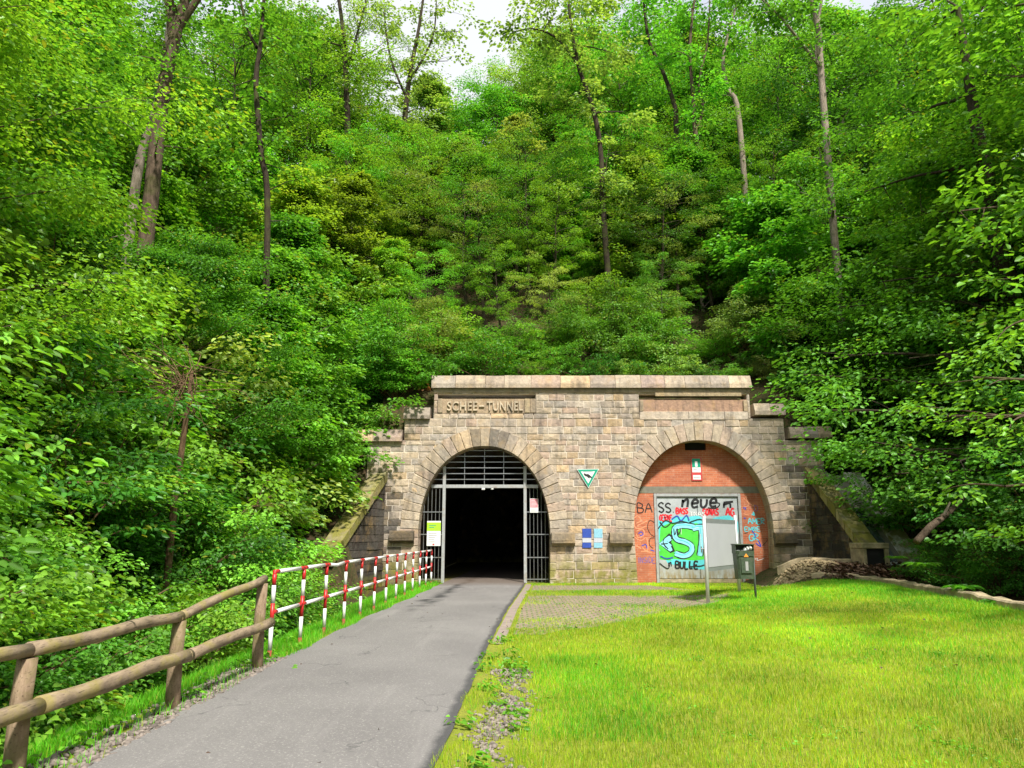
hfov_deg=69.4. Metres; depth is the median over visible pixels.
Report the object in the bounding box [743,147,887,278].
broadleaf tree
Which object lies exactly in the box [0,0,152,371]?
broadleaf tree
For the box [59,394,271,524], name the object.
leafy shrub
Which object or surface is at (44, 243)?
leafy shrub
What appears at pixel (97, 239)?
leafy shrub
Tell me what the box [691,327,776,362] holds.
bramble bush
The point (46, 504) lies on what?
leafy shrub
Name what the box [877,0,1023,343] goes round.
round leaved lime
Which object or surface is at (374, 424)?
bramble bush
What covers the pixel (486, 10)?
sky
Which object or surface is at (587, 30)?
broadleaf tree
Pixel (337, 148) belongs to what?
airy robinia
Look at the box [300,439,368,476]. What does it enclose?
bramble bush
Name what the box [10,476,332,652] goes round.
leafy shrub
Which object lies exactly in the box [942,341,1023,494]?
leafy shrub
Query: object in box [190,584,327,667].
bramble bush
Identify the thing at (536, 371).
bramble bush
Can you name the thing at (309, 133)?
broadleaf tree
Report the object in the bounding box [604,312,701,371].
leafy shrub
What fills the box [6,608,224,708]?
bramble bush
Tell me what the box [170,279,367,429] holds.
leafy shrub
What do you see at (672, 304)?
leafy shrub
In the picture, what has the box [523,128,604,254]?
young maple
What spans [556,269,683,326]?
leafy shrub
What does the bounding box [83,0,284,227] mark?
broadleaf tree
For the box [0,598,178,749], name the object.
bramble bush
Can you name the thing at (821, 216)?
airy robinia
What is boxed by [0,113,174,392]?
leafy shrub
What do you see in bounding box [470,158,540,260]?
broadleaf tree
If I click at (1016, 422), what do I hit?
leafy shrub
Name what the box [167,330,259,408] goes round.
leafy shrub
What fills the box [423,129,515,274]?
young maple
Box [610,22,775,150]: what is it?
airy robinia
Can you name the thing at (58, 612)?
leafy shrub
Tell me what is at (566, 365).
bramble bush
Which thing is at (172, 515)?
bare sapling
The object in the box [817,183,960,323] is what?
young maple
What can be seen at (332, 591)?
bramble bush
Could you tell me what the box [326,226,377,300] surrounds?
young maple
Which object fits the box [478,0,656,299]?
slender tree
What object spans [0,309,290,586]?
leafy shrub
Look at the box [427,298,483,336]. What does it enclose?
leafy shrub
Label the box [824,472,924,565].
concrete channel
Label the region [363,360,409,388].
bramble bush
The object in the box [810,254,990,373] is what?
leafy shrub
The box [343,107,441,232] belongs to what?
broadleaf tree
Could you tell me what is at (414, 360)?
bramble bush
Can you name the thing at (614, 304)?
leafy shrub
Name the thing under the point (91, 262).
leafy shrub
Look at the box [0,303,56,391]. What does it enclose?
leafy shrub
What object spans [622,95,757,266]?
airy robinia
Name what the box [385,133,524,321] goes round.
airy robinia
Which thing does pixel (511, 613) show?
path edging
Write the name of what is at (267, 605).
bramble bush
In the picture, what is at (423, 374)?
leafy shrub
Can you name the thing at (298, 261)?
young maple
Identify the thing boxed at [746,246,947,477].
broadleaf tree
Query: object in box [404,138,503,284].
airy robinia
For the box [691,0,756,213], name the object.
pale tree
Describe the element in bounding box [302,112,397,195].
broadleaf tree
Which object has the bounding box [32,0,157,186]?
broadleaf tree
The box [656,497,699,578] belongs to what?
door leaf
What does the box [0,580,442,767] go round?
verge grass
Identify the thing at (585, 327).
leafy shrub
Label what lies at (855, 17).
broadleaf tree
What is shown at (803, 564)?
soil clods
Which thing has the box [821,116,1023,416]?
broadleaf tree
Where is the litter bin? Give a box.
[730,544,756,597]
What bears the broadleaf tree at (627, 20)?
on the ground at (768, 576)
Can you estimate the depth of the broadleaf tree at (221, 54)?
61.37 m
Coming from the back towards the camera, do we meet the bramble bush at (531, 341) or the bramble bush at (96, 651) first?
the bramble bush at (531, 341)
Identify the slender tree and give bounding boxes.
[191,0,325,558]
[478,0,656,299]
[595,0,690,148]
[641,0,749,301]
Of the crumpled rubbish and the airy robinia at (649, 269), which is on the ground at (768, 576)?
the airy robinia at (649, 269)
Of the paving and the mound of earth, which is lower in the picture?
the paving
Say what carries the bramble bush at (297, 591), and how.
on the ground at (768, 576)
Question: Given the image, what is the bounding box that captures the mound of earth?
[776,557,852,574]
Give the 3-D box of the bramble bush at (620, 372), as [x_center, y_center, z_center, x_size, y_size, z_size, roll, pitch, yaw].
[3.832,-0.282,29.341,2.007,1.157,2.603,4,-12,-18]
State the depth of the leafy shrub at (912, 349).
27.56 m
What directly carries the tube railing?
on the ground at (768, 576)
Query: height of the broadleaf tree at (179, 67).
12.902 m
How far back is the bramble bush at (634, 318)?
31.89 m
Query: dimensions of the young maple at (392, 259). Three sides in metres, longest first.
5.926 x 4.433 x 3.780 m
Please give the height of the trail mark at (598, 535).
0.654 m
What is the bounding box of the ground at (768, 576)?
[26,196,1023,767]
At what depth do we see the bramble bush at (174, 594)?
9.61 m
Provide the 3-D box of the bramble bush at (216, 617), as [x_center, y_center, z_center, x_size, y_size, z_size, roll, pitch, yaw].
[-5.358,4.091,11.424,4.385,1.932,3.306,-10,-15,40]
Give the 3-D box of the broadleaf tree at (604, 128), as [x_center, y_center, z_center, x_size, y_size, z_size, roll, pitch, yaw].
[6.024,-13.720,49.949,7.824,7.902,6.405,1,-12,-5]
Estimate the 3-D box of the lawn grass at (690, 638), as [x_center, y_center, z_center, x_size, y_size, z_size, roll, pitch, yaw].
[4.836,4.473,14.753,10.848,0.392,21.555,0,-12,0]
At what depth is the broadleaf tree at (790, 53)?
53.71 m
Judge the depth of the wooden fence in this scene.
5.91 m
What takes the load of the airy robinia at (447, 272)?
on the ground at (768, 576)
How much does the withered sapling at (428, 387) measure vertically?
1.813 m
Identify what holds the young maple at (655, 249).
on the ground at (768, 576)
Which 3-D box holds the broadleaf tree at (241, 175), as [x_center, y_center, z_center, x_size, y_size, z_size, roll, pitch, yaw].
[-18.877,-7.690,35.508,13.495,13.638,11.058,-1,-12,6]
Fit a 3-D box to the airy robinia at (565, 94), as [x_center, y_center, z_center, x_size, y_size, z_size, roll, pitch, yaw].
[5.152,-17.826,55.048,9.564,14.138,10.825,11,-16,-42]
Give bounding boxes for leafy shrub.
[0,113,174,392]
[0,181,161,380]
[0,213,128,489]
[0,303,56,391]
[0,304,109,532]
[0,306,205,554]
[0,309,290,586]
[0,363,66,584]
[0,372,206,600]
[0,496,125,698]
[0,504,149,756]
[1,516,216,722]
[6,259,240,525]
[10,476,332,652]
[24,425,325,584]
[36,204,121,256]
[48,231,210,392]
[53,287,347,522]
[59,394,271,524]
[69,493,345,636]
[87,428,315,520]
[161,330,368,533]
[166,274,364,386]
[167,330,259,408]
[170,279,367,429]
[201,400,290,489]
[201,528,351,613]
[206,433,269,496]
[232,433,308,532]
[236,244,403,370]
[246,345,426,472]
[246,432,381,532]
[305,378,389,442]
[312,306,412,418]
[319,303,375,364]
[326,297,475,387]
[326,336,427,395]
[352,348,433,399]
[362,325,434,358]
[377,346,449,392]
[385,294,497,365]
[408,305,495,362]
[418,322,538,377]
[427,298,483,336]
[510,289,626,358]
[551,275,678,363]
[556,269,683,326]
[600,282,694,335]
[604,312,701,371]
[628,334,707,375]
[688,275,822,355]
[734,320,947,435]
[771,290,932,394]
[789,362,901,466]
[801,408,985,535]
[809,314,1011,462]
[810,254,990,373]
[859,223,1023,366]
[865,447,1023,545]
[896,251,1023,428]
[911,435,1023,543]
[912,344,1023,491]
[924,437,1023,551]
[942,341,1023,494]
[969,522,1023,545]
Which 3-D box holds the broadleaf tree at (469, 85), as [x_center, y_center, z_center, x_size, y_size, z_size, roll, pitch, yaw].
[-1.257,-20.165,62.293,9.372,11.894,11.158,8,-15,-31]
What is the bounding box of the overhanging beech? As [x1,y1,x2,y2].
[749,0,1023,514]
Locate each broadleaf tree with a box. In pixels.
[0,0,60,184]
[0,0,131,384]
[0,0,143,266]
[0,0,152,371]
[0,0,251,483]
[13,0,207,244]
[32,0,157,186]
[44,0,151,148]
[60,83,251,239]
[71,86,297,272]
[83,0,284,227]
[83,225,340,522]
[86,15,151,93]
[97,0,241,124]
[123,44,245,191]
[178,0,367,152]
[186,2,372,186]
[220,0,410,197]
[297,128,418,255]
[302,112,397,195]
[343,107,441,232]
[431,79,553,169]
[449,54,553,152]
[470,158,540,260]
[471,18,627,172]
[485,132,596,264]
[493,15,649,137]
[514,44,640,173]
[529,32,659,133]
[541,12,702,174]
[543,116,637,202]
[553,0,701,149]
[603,98,705,177]
[610,59,754,174]
[618,57,792,211]
[624,9,789,185]
[674,0,833,178]
[724,29,864,194]
[742,0,930,228]
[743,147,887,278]
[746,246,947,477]
[761,0,906,159]
[768,0,1017,213]
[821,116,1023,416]
[822,0,1023,214]
[831,45,1023,272]
[848,59,1023,310]
[923,6,1023,221]
[930,0,1023,216]
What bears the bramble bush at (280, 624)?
on the ground at (768, 576)
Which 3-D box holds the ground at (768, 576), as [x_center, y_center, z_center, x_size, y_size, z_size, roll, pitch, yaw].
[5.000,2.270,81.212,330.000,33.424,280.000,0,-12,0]
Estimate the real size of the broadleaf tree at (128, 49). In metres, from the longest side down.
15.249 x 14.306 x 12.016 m
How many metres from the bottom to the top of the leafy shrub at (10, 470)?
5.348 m
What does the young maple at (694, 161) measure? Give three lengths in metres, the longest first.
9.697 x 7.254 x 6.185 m
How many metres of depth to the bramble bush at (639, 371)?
28.41 m
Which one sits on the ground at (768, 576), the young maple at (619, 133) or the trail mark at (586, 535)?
the young maple at (619, 133)
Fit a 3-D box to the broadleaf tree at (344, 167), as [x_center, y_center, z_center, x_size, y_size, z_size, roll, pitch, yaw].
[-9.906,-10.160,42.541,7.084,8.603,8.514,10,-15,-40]
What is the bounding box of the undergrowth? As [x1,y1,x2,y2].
[113,189,1023,669]
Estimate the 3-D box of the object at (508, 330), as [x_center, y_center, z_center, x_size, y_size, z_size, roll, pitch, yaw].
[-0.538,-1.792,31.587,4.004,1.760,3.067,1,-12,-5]
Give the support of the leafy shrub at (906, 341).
on the ground at (768, 576)
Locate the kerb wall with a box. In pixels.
[809,572,1023,609]
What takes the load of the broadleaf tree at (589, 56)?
on the ground at (768, 576)
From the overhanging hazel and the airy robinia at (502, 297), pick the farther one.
the airy robinia at (502, 297)
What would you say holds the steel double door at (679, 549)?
attached to the brick infill
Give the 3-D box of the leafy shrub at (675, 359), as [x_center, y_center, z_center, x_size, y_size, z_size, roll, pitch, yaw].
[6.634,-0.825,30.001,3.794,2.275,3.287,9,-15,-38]
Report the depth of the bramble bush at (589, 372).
28.46 m
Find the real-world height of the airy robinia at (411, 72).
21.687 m
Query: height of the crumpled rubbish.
0.182 m
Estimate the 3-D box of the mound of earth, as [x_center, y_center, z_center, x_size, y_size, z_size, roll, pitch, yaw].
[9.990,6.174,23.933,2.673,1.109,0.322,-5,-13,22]
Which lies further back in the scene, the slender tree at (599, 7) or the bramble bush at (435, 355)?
the slender tree at (599, 7)
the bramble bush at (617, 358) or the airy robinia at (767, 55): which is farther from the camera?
the airy robinia at (767, 55)
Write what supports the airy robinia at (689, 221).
on the ground at (768, 576)
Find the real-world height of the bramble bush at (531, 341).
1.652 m
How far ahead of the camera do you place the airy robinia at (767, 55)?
48.81 m
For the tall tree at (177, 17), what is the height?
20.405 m
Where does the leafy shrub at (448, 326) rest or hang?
on the ground at (768, 576)
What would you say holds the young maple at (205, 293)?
on the ground at (768, 576)
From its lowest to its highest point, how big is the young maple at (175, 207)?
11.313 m
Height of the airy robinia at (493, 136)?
9.912 m
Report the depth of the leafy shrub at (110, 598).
9.80 m
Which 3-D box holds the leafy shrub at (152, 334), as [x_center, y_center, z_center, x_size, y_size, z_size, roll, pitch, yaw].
[-10.554,0.156,16.202,8.770,6.281,9.134,-4,-12,19]
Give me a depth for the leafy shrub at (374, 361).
27.83 m
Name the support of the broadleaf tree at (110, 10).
on the ground at (768, 576)
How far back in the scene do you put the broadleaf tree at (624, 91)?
50.22 m
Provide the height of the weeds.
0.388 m
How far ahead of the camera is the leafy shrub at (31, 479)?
7.16 m
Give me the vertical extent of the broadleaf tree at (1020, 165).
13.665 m
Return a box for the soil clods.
[766,559,838,586]
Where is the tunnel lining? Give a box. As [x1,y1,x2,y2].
[420,448,549,582]
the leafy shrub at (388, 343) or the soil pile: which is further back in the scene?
the leafy shrub at (388, 343)
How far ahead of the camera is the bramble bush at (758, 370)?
29.10 m
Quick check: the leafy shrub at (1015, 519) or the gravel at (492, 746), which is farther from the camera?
the leafy shrub at (1015, 519)
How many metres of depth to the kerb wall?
16.55 m
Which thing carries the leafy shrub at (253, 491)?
on the ground at (768, 576)
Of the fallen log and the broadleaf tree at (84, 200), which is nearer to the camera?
the broadleaf tree at (84, 200)
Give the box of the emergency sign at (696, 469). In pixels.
[691,458,701,480]
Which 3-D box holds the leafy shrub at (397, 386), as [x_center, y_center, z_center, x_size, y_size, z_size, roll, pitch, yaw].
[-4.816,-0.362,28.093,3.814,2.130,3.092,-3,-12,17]
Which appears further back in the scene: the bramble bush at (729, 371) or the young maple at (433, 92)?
the young maple at (433, 92)
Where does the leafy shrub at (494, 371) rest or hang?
on the ground at (768, 576)
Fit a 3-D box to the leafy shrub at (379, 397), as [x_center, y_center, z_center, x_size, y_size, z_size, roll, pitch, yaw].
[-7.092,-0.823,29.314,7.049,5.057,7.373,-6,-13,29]
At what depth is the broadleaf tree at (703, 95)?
57.13 m
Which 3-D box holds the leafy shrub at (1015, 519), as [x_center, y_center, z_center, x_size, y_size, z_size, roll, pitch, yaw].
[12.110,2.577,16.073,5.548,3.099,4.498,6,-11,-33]
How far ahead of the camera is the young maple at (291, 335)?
23.10 m
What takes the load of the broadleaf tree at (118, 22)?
on the ground at (768, 576)
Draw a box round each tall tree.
[83,21,200,275]
[108,0,236,332]
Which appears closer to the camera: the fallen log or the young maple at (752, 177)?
the fallen log
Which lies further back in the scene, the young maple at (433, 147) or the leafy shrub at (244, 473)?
the young maple at (433, 147)
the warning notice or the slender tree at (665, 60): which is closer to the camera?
the warning notice
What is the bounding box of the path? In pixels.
[88,562,531,767]
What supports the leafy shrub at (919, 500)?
on the ground at (768, 576)
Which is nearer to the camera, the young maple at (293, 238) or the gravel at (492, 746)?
the gravel at (492, 746)
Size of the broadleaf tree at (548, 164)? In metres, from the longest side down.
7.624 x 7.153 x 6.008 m
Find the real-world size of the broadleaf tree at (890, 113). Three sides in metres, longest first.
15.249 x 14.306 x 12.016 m
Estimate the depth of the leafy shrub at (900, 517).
24.80 m
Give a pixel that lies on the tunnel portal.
(556, 433)
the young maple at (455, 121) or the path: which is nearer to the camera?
the path
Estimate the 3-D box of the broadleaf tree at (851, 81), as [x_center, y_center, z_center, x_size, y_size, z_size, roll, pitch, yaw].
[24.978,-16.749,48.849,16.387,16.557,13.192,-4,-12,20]
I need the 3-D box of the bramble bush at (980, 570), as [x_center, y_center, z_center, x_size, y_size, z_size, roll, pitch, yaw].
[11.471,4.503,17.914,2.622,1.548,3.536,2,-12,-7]
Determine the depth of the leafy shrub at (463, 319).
31.18 m
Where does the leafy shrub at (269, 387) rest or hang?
on the ground at (768, 576)
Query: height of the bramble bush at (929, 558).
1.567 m
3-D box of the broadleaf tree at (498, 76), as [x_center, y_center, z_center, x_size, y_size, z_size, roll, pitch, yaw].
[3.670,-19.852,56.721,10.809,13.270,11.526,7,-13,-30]
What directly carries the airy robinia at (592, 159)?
on the ground at (768, 576)
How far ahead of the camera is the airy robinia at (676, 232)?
34.25 m
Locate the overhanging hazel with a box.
[898,319,1023,511]
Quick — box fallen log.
[913,496,965,544]
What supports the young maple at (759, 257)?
on the ground at (768, 576)
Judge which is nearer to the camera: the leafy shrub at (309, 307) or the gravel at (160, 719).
the gravel at (160, 719)
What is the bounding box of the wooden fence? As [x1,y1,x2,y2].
[0,575,274,767]
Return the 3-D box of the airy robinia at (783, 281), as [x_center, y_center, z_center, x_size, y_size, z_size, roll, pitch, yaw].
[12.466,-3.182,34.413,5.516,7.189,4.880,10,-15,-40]
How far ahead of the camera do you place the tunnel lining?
45.55 m
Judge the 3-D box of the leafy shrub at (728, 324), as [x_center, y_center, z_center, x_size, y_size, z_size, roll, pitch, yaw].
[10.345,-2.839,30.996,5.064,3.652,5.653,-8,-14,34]
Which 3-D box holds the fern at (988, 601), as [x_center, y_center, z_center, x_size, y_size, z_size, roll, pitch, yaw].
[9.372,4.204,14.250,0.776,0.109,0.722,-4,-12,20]
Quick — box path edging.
[493,584,530,643]
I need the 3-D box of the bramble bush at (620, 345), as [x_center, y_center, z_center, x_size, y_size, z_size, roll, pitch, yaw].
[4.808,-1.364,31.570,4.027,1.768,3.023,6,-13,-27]
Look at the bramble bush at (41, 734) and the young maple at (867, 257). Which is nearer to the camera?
the bramble bush at (41, 734)
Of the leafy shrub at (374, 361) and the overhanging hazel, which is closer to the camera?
the overhanging hazel
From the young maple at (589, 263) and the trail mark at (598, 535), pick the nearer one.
the trail mark at (598, 535)
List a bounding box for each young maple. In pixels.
[90,168,216,285]
[151,232,243,407]
[187,141,290,257]
[189,294,361,542]
[206,239,397,501]
[215,162,345,324]
[254,209,369,378]
[316,169,412,315]
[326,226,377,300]
[349,237,431,329]
[362,187,424,271]
[363,155,474,285]
[378,68,457,184]
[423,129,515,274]
[427,140,456,226]
[442,108,470,135]
[479,111,546,233]
[518,190,595,285]
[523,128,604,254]
[534,210,600,289]
[567,172,646,282]
[577,194,655,284]
[586,117,643,197]
[588,148,711,298]
[625,188,711,284]
[626,141,780,310]
[631,224,704,290]
[695,227,794,319]
[701,179,895,392]
[710,167,759,284]
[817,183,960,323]
[847,248,945,390]
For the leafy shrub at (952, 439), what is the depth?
26.16 m
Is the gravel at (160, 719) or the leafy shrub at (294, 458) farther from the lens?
the leafy shrub at (294, 458)
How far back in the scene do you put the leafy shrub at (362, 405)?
27.34 m
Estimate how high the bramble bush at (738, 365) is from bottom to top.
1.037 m
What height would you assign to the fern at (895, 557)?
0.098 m
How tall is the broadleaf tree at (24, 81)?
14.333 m
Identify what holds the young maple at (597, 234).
on the ground at (768, 576)
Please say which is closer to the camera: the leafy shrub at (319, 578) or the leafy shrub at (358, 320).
the leafy shrub at (319, 578)
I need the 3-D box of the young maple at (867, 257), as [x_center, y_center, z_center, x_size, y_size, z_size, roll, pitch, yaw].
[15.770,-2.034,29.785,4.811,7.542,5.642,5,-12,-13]
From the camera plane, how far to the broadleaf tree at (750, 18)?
60.96 m
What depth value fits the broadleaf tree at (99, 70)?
17.49 m
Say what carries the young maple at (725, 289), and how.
on the ground at (768, 576)
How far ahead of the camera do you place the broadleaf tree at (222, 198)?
31.80 m
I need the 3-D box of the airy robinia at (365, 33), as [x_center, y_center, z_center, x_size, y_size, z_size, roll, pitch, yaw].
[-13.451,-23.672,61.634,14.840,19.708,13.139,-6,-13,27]
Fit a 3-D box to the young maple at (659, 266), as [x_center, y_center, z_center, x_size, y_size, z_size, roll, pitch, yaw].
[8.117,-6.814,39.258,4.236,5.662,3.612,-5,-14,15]
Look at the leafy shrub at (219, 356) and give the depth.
19.15 m
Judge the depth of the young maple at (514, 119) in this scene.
47.67 m
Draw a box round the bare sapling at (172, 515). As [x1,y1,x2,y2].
[88,317,251,613]
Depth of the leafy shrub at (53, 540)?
11.30 m
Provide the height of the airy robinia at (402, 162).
10.516 m
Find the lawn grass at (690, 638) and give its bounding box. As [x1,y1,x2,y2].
[428,579,1023,767]
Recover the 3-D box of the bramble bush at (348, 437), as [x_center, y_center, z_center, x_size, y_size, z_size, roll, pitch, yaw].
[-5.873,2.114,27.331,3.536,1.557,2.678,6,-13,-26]
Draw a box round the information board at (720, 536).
[702,515,740,602]
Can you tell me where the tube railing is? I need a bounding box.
[267,550,432,657]
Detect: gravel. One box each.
[27,656,286,767]
[454,668,541,767]
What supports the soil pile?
on the ground at (768, 576)
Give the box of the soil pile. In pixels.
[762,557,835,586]
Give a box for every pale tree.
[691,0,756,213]
[727,0,876,434]
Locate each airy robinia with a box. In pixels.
[135,0,337,216]
[283,1,452,135]
[287,0,403,164]
[288,99,427,243]
[357,0,480,184]
[357,123,502,301]
[382,247,470,324]
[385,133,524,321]
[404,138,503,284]
[416,152,542,336]
[439,218,546,351]
[441,116,596,296]
[453,114,597,307]
[491,176,625,324]
[504,250,593,355]
[511,34,658,160]
[548,106,673,269]
[596,163,737,326]
[609,155,746,325]
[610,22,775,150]
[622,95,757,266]
[625,252,704,363]
[638,135,740,314]
[703,3,862,179]
[714,118,842,240]
[714,245,827,324]
[776,171,910,294]
[794,131,900,245]
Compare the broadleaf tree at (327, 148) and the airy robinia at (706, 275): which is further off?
the broadleaf tree at (327, 148)
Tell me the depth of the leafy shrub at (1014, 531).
14.94 m
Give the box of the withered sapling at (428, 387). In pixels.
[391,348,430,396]
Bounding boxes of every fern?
[884,556,906,558]
[900,562,944,566]
[939,584,985,590]
[978,599,995,603]
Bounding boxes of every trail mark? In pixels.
[582,529,590,547]
[594,529,602,547]
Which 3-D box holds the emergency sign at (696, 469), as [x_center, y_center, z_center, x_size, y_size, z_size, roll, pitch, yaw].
[6.678,3.081,26.762,0.382,0.832,0.018,0,-12,0]
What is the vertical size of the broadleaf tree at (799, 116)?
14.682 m
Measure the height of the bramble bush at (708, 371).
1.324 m
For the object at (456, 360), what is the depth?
29.05 m
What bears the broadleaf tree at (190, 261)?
on the ground at (768, 576)
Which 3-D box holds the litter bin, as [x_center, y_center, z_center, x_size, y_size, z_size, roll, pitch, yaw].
[5.807,4.778,18.389,0.532,1.566,0.430,0,-12,0]
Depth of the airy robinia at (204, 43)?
43.09 m
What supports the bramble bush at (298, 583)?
on the ground at (768, 576)
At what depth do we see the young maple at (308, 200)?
33.56 m
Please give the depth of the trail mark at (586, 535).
25.70 m
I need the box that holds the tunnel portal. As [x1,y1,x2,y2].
[314,375,877,599]
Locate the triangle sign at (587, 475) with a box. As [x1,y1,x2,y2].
[577,469,598,487]
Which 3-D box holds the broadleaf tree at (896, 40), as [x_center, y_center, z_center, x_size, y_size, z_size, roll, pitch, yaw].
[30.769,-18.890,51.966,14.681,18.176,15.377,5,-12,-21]
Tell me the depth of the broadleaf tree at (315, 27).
52.59 m
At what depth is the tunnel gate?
26.41 m
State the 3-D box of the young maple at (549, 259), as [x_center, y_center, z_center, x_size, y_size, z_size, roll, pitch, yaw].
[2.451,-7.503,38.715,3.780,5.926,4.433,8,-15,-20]
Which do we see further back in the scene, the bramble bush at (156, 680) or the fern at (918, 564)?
the fern at (918, 564)
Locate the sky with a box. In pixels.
[78,0,1023,190]
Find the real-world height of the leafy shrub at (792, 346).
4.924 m
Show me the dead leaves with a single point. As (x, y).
(881, 570)
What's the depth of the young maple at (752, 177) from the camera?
41.42 m
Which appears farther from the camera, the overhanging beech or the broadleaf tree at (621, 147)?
the broadleaf tree at (621, 147)
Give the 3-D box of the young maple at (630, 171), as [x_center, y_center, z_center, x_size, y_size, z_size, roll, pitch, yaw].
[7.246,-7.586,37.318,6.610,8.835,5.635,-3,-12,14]
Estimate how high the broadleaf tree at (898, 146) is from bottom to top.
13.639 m
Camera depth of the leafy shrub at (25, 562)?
7.98 m
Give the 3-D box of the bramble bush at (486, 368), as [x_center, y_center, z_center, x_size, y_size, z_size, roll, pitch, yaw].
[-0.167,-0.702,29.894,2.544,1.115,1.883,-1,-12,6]
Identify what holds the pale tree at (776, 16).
on the ground at (768, 576)
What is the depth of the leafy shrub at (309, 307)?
27.96 m
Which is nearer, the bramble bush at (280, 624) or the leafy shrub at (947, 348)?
the bramble bush at (280, 624)
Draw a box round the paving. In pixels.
[513,584,727,634]
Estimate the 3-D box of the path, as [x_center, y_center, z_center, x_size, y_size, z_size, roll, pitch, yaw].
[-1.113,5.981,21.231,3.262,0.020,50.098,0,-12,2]
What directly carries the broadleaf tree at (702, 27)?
on the ground at (768, 576)
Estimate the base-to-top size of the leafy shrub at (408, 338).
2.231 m
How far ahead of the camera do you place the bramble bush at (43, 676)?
7.40 m
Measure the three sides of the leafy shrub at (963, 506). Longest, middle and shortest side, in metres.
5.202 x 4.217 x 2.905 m
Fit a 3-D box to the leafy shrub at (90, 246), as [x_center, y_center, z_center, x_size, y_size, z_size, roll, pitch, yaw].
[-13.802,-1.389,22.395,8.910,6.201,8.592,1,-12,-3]
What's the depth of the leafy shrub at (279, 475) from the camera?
20.96 m
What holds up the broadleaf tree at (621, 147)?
on the ground at (768, 576)
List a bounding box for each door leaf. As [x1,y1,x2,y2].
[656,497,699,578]
[697,497,739,578]
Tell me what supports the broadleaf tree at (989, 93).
on the ground at (768, 576)
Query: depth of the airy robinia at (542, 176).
36.87 m
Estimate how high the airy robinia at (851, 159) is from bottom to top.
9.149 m
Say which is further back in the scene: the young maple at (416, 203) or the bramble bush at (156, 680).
the young maple at (416, 203)
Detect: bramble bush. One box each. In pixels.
[0,580,297,734]
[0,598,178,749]
[0,620,170,723]
[0,634,141,750]
[0,640,72,755]
[0,648,104,734]
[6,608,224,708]
[71,587,299,688]
[107,585,299,674]
[129,580,316,656]
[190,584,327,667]
[241,584,322,599]
[249,586,337,627]
[255,577,367,625]
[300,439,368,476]
[307,421,371,454]
[319,404,404,446]
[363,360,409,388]
[383,351,438,383]
[388,353,449,383]
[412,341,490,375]
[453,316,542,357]
[480,354,531,374]
[493,321,578,360]
[508,357,554,374]
[514,338,595,375]
[551,353,620,375]
[581,352,667,375]
[585,328,671,363]
[588,359,634,374]
[592,306,691,337]
[614,360,692,375]
[655,338,712,370]
[668,358,722,375]
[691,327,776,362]
[711,353,764,376]
[717,362,752,383]
[724,355,782,379]
[822,439,840,469]
[890,537,985,587]
[909,539,1023,596]
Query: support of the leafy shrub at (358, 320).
on the ground at (768, 576)
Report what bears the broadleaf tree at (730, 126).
on the ground at (768, 576)
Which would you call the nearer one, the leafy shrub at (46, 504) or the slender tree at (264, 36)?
the leafy shrub at (46, 504)
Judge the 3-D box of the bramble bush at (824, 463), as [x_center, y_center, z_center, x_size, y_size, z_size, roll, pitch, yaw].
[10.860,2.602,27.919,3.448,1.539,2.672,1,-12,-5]
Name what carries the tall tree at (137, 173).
on the ground at (768, 576)
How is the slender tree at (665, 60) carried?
on the ground at (768, 576)
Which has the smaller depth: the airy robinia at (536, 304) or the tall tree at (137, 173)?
the tall tree at (137, 173)
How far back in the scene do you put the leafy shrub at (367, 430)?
25.46 m
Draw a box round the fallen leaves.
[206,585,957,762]
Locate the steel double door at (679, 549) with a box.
[653,494,745,582]
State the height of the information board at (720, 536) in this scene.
2.381 m
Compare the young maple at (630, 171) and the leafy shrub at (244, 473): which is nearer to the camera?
the leafy shrub at (244, 473)
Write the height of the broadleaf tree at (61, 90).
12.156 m
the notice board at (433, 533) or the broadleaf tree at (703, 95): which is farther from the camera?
the broadleaf tree at (703, 95)
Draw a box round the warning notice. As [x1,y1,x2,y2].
[530,499,537,512]
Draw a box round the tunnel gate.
[420,449,548,582]
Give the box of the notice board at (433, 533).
[427,521,440,545]
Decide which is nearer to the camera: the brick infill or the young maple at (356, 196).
the brick infill
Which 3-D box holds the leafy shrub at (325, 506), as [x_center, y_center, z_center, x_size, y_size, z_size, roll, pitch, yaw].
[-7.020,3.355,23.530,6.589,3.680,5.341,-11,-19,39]
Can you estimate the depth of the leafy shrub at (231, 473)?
20.97 m
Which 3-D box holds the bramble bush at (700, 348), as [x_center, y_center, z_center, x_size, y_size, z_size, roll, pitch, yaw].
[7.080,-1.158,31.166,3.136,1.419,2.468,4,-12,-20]
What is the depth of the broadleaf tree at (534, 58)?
54.31 m
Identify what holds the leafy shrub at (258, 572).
on the ground at (768, 576)
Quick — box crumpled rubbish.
[743,545,751,550]
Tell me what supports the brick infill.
attached to the tunnel portal
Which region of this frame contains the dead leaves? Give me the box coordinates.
[816,525,1023,600]
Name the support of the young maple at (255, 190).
on the ground at (768, 576)
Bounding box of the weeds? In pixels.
[0,593,1023,767]
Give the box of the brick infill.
[634,443,768,582]
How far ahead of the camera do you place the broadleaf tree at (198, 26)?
54.80 m
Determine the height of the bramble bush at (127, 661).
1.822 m

